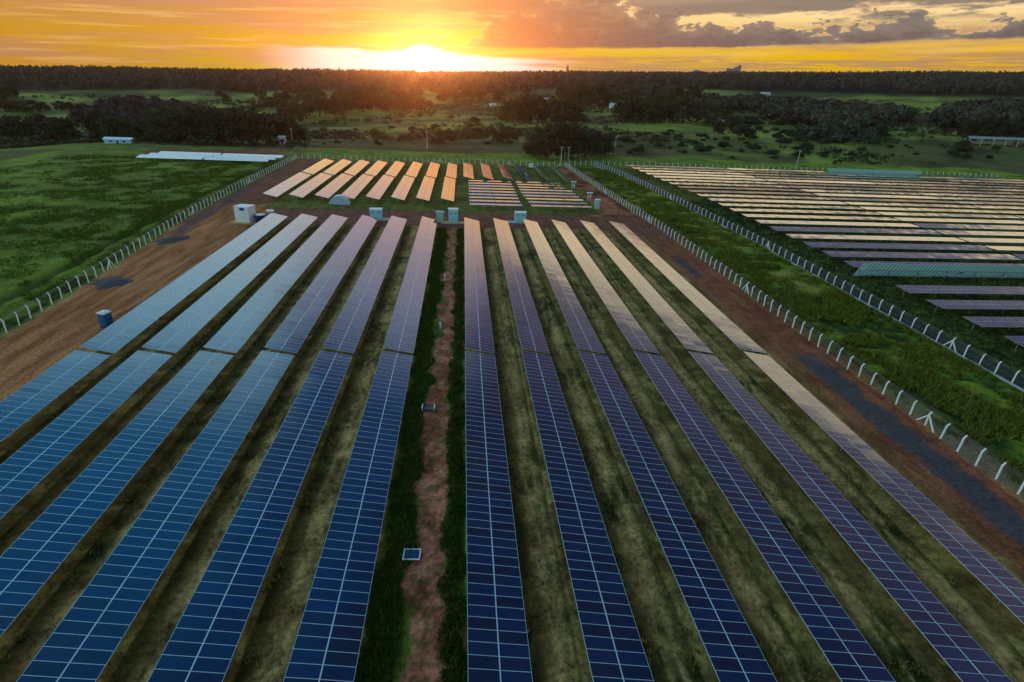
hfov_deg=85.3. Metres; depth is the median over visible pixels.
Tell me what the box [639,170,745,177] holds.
solar table
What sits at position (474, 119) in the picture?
shrub
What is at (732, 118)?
tree
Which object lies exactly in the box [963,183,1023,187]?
solar table
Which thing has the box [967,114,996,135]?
tree
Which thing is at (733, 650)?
solar table
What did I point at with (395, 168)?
solar table
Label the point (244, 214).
door
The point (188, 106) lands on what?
tree
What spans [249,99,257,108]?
tree
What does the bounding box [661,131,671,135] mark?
shrub
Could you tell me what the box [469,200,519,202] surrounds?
solar table
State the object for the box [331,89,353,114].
tree
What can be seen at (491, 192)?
solar table
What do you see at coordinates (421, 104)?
wood
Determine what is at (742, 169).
solar table
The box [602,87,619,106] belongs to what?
tree
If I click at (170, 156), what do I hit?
solar table
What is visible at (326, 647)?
solar table
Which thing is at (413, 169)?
solar table
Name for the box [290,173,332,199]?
solar table
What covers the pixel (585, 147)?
tree
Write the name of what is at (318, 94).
tree
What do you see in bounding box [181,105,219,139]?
tree
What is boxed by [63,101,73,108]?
tree
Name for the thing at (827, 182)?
solar table
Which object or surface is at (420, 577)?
dirt path
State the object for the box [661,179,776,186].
solar table
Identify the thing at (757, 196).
solar table
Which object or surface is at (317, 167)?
solar table
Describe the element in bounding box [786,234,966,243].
solar table
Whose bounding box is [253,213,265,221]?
water tank
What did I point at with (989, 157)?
shrub
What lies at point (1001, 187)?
solar table
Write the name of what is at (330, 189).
solar table
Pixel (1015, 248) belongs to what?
solar table
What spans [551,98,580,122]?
tree
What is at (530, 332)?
solar table
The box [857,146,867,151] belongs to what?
shrub
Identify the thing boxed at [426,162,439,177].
solar table
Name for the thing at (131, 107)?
wood
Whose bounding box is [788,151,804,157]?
shrub
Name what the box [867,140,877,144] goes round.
shrub
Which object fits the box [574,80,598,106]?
tree
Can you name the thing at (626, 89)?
wood
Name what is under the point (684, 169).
solar table
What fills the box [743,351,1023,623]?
solar table
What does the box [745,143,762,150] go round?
shrub
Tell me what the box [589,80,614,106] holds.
tree
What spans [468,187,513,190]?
solar table
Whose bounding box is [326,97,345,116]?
tree
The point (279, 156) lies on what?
solar table
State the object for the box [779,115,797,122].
shrub
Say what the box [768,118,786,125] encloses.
shrub
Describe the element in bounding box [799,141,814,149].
shrub
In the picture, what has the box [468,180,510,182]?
solar table
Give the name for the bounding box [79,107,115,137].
tree
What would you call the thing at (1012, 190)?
solar table
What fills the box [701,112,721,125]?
tree
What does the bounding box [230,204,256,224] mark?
equipment cabin
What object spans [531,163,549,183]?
solar table
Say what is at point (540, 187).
solar table
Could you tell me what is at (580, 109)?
tree
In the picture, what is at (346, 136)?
shrub
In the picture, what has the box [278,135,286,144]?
pump house
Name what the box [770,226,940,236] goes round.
solar table
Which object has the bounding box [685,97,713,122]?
tree
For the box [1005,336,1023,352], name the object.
solar table
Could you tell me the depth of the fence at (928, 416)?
85.38 m
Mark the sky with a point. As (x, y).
(418, 35)
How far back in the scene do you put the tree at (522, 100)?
566.96 m
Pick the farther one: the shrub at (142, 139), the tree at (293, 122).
the tree at (293, 122)
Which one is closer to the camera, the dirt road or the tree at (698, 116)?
the dirt road
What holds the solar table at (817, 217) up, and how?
on the ground at (764, 598)
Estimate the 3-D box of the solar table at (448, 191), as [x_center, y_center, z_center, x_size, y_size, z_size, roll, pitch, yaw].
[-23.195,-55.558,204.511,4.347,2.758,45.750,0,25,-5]
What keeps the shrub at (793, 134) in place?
on the ground at (764, 598)
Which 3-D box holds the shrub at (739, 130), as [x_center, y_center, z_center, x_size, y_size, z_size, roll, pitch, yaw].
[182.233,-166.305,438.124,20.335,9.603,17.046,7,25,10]
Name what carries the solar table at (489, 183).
on the ground at (764, 598)
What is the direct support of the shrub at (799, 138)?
on the ground at (764, 598)
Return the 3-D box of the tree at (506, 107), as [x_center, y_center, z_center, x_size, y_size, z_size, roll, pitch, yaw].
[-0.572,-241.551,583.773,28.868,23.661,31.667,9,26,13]
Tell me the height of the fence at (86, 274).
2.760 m
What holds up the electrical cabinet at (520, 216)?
on the dirt road
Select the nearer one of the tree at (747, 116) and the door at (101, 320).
the door at (101, 320)
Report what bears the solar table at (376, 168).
on the ground at (764, 598)
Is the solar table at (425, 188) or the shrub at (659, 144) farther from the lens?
the shrub at (659, 144)
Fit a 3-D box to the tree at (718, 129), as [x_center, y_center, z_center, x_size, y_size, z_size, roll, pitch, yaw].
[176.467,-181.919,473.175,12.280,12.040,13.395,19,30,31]
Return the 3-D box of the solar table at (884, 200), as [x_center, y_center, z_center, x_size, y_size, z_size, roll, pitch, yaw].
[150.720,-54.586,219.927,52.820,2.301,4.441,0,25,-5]
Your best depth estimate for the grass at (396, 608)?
53.76 m
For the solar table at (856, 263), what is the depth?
136.27 m
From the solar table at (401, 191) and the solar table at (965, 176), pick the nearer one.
the solar table at (401, 191)
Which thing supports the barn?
on the ground at (764, 598)
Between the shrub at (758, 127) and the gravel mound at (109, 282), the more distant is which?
the shrub at (758, 127)
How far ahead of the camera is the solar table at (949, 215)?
195.71 m
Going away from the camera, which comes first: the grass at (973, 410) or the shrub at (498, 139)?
the grass at (973, 410)
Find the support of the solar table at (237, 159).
on the ground at (764, 598)
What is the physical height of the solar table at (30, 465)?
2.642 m
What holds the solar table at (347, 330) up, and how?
on the ground at (764, 598)
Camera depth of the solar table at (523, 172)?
245.19 m
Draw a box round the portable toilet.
[95,310,113,327]
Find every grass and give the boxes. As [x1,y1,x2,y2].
[0,153,288,330]
[354,227,467,681]
[574,168,1023,484]
[675,199,1023,386]
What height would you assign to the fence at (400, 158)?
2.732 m
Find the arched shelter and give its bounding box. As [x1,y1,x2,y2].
[329,194,350,204]
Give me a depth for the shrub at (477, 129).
462.24 m
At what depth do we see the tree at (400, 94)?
683.62 m
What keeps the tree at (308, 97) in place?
on the ground at (764, 598)
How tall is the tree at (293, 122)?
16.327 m
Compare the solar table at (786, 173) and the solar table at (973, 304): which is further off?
the solar table at (786, 173)
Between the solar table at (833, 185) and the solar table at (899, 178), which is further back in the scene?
the solar table at (899, 178)
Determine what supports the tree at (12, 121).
on the ground at (764, 598)
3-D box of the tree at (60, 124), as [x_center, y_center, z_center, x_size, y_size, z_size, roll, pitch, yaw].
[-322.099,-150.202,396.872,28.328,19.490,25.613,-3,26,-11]
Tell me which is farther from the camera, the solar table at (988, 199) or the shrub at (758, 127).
the shrub at (758, 127)
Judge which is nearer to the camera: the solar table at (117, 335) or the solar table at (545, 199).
the solar table at (117, 335)
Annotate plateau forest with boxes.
[0,64,1023,93]
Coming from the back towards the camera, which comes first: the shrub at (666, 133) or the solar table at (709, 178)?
the shrub at (666, 133)
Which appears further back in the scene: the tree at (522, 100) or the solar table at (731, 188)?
the tree at (522, 100)
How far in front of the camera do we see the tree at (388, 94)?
683.38 m
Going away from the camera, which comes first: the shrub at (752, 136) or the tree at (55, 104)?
the shrub at (752, 136)
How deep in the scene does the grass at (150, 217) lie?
160.59 m
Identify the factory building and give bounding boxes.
[726,65,741,71]
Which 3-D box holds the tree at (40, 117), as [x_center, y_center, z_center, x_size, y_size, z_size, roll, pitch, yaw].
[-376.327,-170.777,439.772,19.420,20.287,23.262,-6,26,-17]
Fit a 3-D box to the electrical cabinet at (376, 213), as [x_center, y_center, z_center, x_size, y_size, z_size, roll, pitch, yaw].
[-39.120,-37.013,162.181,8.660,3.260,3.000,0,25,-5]
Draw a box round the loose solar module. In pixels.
[402,548,420,559]
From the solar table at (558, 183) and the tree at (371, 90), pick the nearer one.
the solar table at (558, 183)
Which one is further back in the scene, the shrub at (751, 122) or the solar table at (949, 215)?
the shrub at (751, 122)
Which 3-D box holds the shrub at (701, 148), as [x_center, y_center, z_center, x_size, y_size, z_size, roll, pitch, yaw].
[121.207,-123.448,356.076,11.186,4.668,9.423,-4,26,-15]
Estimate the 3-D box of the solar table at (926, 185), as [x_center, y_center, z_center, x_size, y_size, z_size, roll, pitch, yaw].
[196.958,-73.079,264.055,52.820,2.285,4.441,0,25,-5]
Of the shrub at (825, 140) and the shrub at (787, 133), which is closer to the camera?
the shrub at (825, 140)
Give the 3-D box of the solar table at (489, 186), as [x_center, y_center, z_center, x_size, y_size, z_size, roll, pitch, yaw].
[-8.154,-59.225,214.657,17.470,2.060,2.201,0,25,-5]
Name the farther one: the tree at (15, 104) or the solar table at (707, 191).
the tree at (15, 104)
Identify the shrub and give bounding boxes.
[133,136,151,142]
[312,134,325,139]
[341,134,351,138]
[368,128,383,134]
[427,136,446,145]
[435,129,459,140]
[469,116,479,122]
[472,127,483,131]
[492,128,514,139]
[495,137,504,142]
[621,136,635,143]
[631,146,647,152]
[654,142,664,146]
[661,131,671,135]
[676,142,685,146]
[692,145,710,151]
[716,141,731,147]
[727,120,743,128]
[729,124,756,135]
[744,119,756,124]
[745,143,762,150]
[747,134,759,138]
[754,125,763,129]
[765,149,780,154]
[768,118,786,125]
[771,133,780,137]
[777,137,794,143]
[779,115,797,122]
[784,130,796,136]
[788,131,804,137]
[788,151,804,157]
[794,135,808,141]
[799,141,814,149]
[815,138,832,143]
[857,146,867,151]
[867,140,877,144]
[902,126,917,132]
[947,149,959,154]
[953,139,974,146]
[954,144,974,153]
[960,153,972,157]
[984,154,993,158]
[991,145,1001,149]
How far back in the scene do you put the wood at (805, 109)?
601.11 m
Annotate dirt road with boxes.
[0,158,1023,584]
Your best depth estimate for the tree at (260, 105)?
646.15 m
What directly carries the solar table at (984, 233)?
on the ground at (764, 598)
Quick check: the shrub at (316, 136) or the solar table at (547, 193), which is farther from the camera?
the shrub at (316, 136)
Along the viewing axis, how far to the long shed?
425.92 m
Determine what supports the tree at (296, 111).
on the ground at (764, 598)
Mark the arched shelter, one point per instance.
(340, 199)
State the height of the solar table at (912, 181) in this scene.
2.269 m
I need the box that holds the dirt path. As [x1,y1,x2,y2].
[394,228,467,681]
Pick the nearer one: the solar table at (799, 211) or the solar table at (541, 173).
the solar table at (799, 211)
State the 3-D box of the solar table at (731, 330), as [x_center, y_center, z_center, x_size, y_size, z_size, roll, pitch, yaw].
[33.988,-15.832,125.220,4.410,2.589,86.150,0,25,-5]
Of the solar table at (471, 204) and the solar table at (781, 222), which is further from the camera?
the solar table at (471, 204)
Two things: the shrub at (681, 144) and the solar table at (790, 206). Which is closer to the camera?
the solar table at (790, 206)
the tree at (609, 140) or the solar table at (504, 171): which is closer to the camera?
the solar table at (504, 171)
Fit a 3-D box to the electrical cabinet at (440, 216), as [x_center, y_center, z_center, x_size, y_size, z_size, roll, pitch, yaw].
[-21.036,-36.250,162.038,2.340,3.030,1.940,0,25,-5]
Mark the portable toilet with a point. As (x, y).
(105, 318)
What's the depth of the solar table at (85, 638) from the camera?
46.14 m
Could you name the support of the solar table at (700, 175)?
on the ground at (764, 598)
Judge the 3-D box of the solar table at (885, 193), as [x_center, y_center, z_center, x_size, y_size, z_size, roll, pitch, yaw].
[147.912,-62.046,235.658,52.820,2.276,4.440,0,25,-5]
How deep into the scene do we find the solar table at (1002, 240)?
162.66 m
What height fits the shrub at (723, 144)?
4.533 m
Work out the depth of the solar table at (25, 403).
67.67 m
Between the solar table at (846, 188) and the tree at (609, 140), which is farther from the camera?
the tree at (609, 140)
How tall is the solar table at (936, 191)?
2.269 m
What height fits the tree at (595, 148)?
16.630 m
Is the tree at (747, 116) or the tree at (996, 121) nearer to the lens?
the tree at (996, 121)
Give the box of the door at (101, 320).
[98,316,104,326]
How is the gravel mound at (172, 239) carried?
on the dirt road
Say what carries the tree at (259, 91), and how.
on the ground at (764, 598)
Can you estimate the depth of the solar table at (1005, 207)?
214.83 m
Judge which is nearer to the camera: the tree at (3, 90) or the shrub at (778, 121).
the shrub at (778, 121)
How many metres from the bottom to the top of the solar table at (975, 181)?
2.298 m
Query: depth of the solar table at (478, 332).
103.32 m
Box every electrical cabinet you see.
[266,210,273,214]
[369,208,389,220]
[436,211,443,222]
[441,208,463,223]
[504,211,526,223]
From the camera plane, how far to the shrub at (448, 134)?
373.81 m
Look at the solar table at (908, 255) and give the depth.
143.44 m
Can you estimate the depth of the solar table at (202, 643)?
46.58 m
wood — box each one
[67,94,206,124]
[330,87,446,111]
[485,81,677,100]
[677,91,917,125]
[795,118,894,142]
[928,97,1023,127]
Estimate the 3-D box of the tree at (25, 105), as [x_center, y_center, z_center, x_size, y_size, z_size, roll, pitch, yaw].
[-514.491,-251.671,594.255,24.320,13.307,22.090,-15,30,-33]
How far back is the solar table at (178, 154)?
251.29 m
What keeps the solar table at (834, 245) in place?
on the ground at (764, 598)
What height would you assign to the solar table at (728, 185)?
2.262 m
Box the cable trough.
[422,404,434,410]
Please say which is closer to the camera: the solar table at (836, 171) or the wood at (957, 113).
the solar table at (836, 171)
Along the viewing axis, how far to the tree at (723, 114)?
562.47 m
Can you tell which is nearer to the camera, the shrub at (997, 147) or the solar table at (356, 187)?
the solar table at (356, 187)
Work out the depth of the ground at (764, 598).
77.84 m
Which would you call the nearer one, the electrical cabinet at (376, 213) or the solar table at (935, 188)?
the electrical cabinet at (376, 213)
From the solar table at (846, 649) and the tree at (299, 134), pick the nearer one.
the solar table at (846, 649)
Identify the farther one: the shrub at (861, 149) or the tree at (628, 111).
the tree at (628, 111)
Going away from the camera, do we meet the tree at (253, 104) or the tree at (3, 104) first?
the tree at (3, 104)
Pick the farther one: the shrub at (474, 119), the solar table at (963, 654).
the shrub at (474, 119)
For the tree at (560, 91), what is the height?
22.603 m
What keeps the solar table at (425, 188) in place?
on the ground at (764, 598)
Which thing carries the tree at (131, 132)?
on the ground at (764, 598)
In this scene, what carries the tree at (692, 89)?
on the ground at (764, 598)
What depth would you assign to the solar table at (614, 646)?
48.14 m
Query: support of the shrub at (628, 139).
on the ground at (764, 598)
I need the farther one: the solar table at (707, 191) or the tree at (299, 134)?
the tree at (299, 134)
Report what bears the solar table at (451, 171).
on the ground at (764, 598)
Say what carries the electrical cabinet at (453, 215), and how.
on the dirt road
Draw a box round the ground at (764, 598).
[0,74,1023,681]
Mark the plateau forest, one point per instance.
(141, 77)
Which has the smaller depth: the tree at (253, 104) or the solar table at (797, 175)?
the solar table at (797, 175)
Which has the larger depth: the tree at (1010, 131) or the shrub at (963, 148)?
the tree at (1010, 131)
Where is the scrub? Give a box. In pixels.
[0,93,1023,164]
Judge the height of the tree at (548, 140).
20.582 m
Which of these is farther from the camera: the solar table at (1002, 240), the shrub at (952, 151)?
the shrub at (952, 151)
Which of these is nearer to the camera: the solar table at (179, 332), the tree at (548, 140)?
the solar table at (179, 332)
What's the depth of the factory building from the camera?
1936.61 m
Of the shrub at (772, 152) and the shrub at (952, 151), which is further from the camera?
the shrub at (952, 151)
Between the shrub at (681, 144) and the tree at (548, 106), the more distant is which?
the tree at (548, 106)
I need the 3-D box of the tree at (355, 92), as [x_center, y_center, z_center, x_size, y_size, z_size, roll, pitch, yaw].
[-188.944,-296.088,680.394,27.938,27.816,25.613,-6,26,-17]
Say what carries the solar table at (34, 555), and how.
on the ground at (764, 598)
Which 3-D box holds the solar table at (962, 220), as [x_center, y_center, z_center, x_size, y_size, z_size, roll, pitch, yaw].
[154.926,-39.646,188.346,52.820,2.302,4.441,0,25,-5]
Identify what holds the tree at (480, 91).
on the ground at (764, 598)
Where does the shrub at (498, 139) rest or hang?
on the ground at (764, 598)
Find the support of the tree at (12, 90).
on the ground at (764, 598)
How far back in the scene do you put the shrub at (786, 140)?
401.05 m
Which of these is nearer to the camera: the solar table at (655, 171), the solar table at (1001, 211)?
the solar table at (1001, 211)
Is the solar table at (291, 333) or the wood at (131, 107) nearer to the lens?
the solar table at (291, 333)
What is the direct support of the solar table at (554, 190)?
on the ground at (764, 598)
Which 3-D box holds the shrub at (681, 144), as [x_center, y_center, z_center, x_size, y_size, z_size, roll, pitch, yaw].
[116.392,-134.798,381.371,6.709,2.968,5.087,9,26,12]
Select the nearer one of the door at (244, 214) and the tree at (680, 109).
the door at (244, 214)
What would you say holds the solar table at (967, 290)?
on the ground at (764, 598)
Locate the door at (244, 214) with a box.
[242,213,246,221]
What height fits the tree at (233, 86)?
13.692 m
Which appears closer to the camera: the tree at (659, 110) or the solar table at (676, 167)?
the solar table at (676, 167)
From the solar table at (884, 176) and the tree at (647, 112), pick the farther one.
the tree at (647, 112)
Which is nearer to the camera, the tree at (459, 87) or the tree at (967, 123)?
the tree at (967, 123)
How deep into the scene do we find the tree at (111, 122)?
308.03 m
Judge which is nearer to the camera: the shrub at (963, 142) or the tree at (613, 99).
the shrub at (963, 142)
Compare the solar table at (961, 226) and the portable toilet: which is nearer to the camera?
the portable toilet
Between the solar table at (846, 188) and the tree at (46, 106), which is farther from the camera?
the tree at (46, 106)
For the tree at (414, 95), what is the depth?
734.10 m
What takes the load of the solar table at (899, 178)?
on the ground at (764, 598)
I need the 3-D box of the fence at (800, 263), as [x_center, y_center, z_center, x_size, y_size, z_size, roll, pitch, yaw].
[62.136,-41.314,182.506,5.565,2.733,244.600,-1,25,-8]
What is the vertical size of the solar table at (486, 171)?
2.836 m
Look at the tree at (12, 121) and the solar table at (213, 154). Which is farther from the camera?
the tree at (12, 121)
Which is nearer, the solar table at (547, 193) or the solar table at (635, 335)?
the solar table at (635, 335)
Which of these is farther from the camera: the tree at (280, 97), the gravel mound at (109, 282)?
the tree at (280, 97)
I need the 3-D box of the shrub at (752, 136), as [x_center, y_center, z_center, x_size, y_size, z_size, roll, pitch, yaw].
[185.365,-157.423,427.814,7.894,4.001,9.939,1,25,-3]
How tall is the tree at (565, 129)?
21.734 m
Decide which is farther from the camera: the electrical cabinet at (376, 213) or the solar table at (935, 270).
the electrical cabinet at (376, 213)
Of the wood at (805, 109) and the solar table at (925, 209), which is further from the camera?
the wood at (805, 109)
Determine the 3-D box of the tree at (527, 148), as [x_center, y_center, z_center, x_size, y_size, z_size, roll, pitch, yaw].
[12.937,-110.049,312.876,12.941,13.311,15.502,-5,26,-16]
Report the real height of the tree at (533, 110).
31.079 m
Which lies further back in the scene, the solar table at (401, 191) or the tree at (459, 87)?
the tree at (459, 87)
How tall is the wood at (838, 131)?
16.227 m
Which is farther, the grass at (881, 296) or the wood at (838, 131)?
the wood at (838, 131)
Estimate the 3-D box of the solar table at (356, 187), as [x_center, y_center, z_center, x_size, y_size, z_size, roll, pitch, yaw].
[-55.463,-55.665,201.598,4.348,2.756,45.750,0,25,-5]
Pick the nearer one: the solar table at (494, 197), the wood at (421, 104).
the solar table at (494, 197)
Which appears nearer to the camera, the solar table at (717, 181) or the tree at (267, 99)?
the solar table at (717, 181)
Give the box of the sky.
[0,0,1023,72]
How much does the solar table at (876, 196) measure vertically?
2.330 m
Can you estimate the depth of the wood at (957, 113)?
524.31 m
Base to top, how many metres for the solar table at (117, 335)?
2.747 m
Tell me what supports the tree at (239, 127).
on the ground at (764, 598)
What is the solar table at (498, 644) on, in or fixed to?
on the ground at (764, 598)
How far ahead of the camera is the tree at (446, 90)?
843.41 m
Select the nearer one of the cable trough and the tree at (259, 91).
the cable trough
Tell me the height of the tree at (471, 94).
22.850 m
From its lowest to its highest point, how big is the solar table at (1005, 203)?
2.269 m
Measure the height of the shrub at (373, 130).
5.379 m
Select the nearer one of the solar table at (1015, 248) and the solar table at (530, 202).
the solar table at (1015, 248)
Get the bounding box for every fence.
[0,155,295,335]
[298,154,565,166]
[565,161,997,177]
[567,165,1023,494]
[593,163,1023,391]
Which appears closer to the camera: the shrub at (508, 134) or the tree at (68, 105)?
the shrub at (508, 134)
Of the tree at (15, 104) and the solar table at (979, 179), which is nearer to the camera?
the solar table at (979, 179)
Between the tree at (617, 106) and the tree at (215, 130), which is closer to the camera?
the tree at (215, 130)
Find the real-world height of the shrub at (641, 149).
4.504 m
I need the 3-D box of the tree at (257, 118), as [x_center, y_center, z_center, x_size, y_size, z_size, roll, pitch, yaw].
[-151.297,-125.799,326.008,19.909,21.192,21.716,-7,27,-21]
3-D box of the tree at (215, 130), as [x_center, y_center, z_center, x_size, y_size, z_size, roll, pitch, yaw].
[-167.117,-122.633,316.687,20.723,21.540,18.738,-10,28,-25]
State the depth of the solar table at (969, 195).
239.67 m
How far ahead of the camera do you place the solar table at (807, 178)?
266.56 m
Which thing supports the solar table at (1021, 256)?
on the ground at (764, 598)
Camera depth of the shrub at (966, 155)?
379.85 m
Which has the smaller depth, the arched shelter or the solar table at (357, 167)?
the arched shelter
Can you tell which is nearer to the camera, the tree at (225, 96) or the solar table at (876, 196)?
the solar table at (876, 196)
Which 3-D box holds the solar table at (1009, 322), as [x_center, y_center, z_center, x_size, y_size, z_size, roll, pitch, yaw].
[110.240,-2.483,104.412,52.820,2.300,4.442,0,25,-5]
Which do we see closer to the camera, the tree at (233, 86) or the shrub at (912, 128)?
the shrub at (912, 128)
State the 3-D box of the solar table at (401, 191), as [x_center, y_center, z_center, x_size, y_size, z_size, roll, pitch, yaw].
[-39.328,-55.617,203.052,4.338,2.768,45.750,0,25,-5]
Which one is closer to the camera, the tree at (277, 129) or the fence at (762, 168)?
the fence at (762, 168)
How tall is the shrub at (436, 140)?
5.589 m
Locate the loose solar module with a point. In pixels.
(416, 553)
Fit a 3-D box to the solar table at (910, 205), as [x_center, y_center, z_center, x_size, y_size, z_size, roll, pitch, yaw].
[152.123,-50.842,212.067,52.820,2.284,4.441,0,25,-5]
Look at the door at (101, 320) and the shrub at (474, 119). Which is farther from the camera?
the shrub at (474, 119)
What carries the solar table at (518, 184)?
on the ground at (764, 598)
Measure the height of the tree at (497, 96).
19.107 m
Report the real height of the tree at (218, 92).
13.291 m
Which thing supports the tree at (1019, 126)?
on the ground at (764, 598)
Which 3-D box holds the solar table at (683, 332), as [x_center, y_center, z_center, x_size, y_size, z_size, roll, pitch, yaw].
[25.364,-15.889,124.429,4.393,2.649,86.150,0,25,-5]
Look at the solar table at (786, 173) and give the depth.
282.19 m
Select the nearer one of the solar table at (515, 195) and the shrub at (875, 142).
the solar table at (515, 195)
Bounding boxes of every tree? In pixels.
[0,85,10,96]
[0,100,12,110]
[0,114,39,138]
[3,84,18,97]
[5,100,21,109]
[17,99,43,111]
[22,112,52,135]
[34,116,85,140]
[38,101,50,110]
[50,101,64,108]
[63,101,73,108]
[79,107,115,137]
[95,114,134,136]
[117,120,143,139]
[181,103,201,110]
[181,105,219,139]
[200,105,237,142]
[214,89,222,98]
[219,104,255,141]
[221,92,231,100]
[226,82,240,90]
[234,107,272,143]
[238,83,253,91]
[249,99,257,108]
[253,88,266,98]
[256,100,264,110]
[261,112,291,142]
[262,96,276,108]
[270,91,292,114]
[276,101,306,124]
[277,116,297,140]
[279,81,289,92]
[285,83,298,94]
[290,90,321,117]
[290,124,311,141]
[308,89,334,116]
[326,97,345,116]
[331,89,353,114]
[349,87,367,109]
[361,84,380,108]
[375,85,398,109]
[392,88,413,110]
[407,87,425,106]
[440,85,456,97]
[449,83,467,98]
[462,84,483,99]
[475,87,487,98]
[490,88,505,101]
[496,99,520,121]
[509,93,535,123]
[521,87,530,93]
[522,92,552,123]
[522,133,546,156]
[529,121,564,158]
[539,99,564,123]
[549,120,583,159]
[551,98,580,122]
[555,85,570,99]
[566,123,596,159]
[570,106,586,123]
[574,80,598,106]
[579,128,607,156]
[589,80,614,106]
[598,133,617,155]
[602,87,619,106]
[611,100,628,119]
[620,95,641,120]
[633,96,659,123]
[652,101,667,121]
[658,100,677,121]
[670,96,695,122]
[679,84,706,98]
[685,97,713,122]
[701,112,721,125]
[712,120,726,133]
[718,108,734,122]
[725,114,745,123]
[742,115,755,123]
[956,118,976,135]
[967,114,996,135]
[984,116,1008,136]
[994,118,1020,136]
[1005,122,1023,137]
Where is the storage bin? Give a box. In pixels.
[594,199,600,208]
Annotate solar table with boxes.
[0,350,109,441]
[0,350,171,518]
[0,350,233,636]
[17,350,293,681]
[80,213,287,353]
[136,154,204,161]
[142,214,317,353]
[147,351,351,681]
[148,153,212,159]
[159,151,221,155]
[203,156,269,162]
[204,214,347,353]
[213,155,276,161]
[222,153,283,157]
[263,172,310,197]
[265,215,377,353]
[283,351,412,681]
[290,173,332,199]
[302,159,333,177]
[315,173,352,201]
[323,215,406,352]
[324,159,351,174]
[342,174,372,198]
[344,160,369,175]
[364,160,387,175]
[366,175,394,198]
[383,216,436,352]
[385,161,404,176]
[391,175,414,199]
[405,161,421,176]
[416,176,434,200]
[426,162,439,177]
[441,177,455,204]
[446,162,456,177]
[463,162,473,179]
[464,217,494,353]
[465,351,532,681]
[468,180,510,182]
[468,182,511,184]
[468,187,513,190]
[468,190,515,193]
[469,185,512,188]
[469,193,516,196]
[469,196,518,199]
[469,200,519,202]
[469,203,521,208]
[480,163,493,180]
[493,218,549,353]
[497,163,512,180]
[515,164,530,180]
[516,181,559,184]
[517,183,561,188]
[518,186,564,189]
[520,188,572,194]
[521,192,575,195]
[521,351,653,681]
[523,219,605,353]
[524,195,578,197]
[526,198,582,201]
[528,201,586,204]
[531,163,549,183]
[531,204,591,210]
[550,165,568,184]
[551,219,659,353]
[579,351,776,681]
[580,220,711,352]
[609,221,765,359]
[627,165,725,171]
[632,167,735,172]
[634,351,895,681]
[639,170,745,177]
[647,173,755,179]
[654,176,766,183]
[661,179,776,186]
[669,182,790,190]
[678,186,800,192]
[688,190,814,195]
[688,351,1011,681]
[698,194,831,200]
[708,198,845,205]
[719,203,861,211]
[727,168,825,174]
[730,208,880,216]
[736,171,835,177]
[743,214,899,222]
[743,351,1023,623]
[745,173,848,179]
[755,176,861,183]
[756,220,918,228]
[766,179,874,186]
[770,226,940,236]
[776,182,887,190]
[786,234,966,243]
[789,186,904,191]
[800,189,921,195]
[804,242,993,253]
[814,193,938,201]
[823,251,1022,263]
[826,168,921,177]
[831,198,956,203]
[837,174,931,180]
[845,202,978,209]
[845,261,1023,271]
[849,177,947,183]
[852,263,1023,278]
[859,179,962,184]
[861,207,998,214]
[873,182,978,189]
[877,212,1019,219]
[889,186,999,191]
[893,217,1023,225]
[896,285,1023,297]
[903,189,1014,195]
[914,223,1023,231]
[920,174,1008,180]
[920,193,1023,198]
[928,300,1023,312]
[933,177,1023,183]
[935,230,1023,238]
[937,197,1023,202]
[948,180,1023,184]
[955,201,1023,205]
[958,237,1023,245]
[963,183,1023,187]
[964,317,1023,330]
[973,205,1023,210]
[980,186,1023,191]
[986,246,1023,253]
[993,210,1023,214]
[996,189,1023,192]
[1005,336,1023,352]
[1013,254,1023,263]
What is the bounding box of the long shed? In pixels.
[965,136,1023,146]
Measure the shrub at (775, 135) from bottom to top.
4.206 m
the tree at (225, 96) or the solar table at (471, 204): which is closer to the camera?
the solar table at (471, 204)
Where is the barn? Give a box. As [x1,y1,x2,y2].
[102,137,134,143]
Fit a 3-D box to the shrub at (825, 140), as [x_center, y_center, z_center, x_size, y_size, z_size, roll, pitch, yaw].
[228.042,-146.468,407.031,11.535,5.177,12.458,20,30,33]
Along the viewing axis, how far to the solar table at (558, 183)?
226.67 m
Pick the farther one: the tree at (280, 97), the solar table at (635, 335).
the tree at (280, 97)
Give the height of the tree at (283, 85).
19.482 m
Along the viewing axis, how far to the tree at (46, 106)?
602.05 m
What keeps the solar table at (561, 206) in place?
on the ground at (764, 598)
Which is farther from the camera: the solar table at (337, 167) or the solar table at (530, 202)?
the solar table at (337, 167)
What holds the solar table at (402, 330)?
on the ground at (764, 598)
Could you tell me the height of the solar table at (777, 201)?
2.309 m
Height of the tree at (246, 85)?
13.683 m
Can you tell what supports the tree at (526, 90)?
on the ground at (764, 598)
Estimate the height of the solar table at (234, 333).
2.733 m
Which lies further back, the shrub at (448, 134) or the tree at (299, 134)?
the shrub at (448, 134)
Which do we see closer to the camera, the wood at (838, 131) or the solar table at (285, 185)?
the solar table at (285, 185)
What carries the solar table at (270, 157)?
on the ground at (764, 598)
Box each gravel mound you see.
[92,276,133,289]
[153,235,190,244]
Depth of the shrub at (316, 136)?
389.55 m
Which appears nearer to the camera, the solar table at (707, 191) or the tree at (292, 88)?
the solar table at (707, 191)

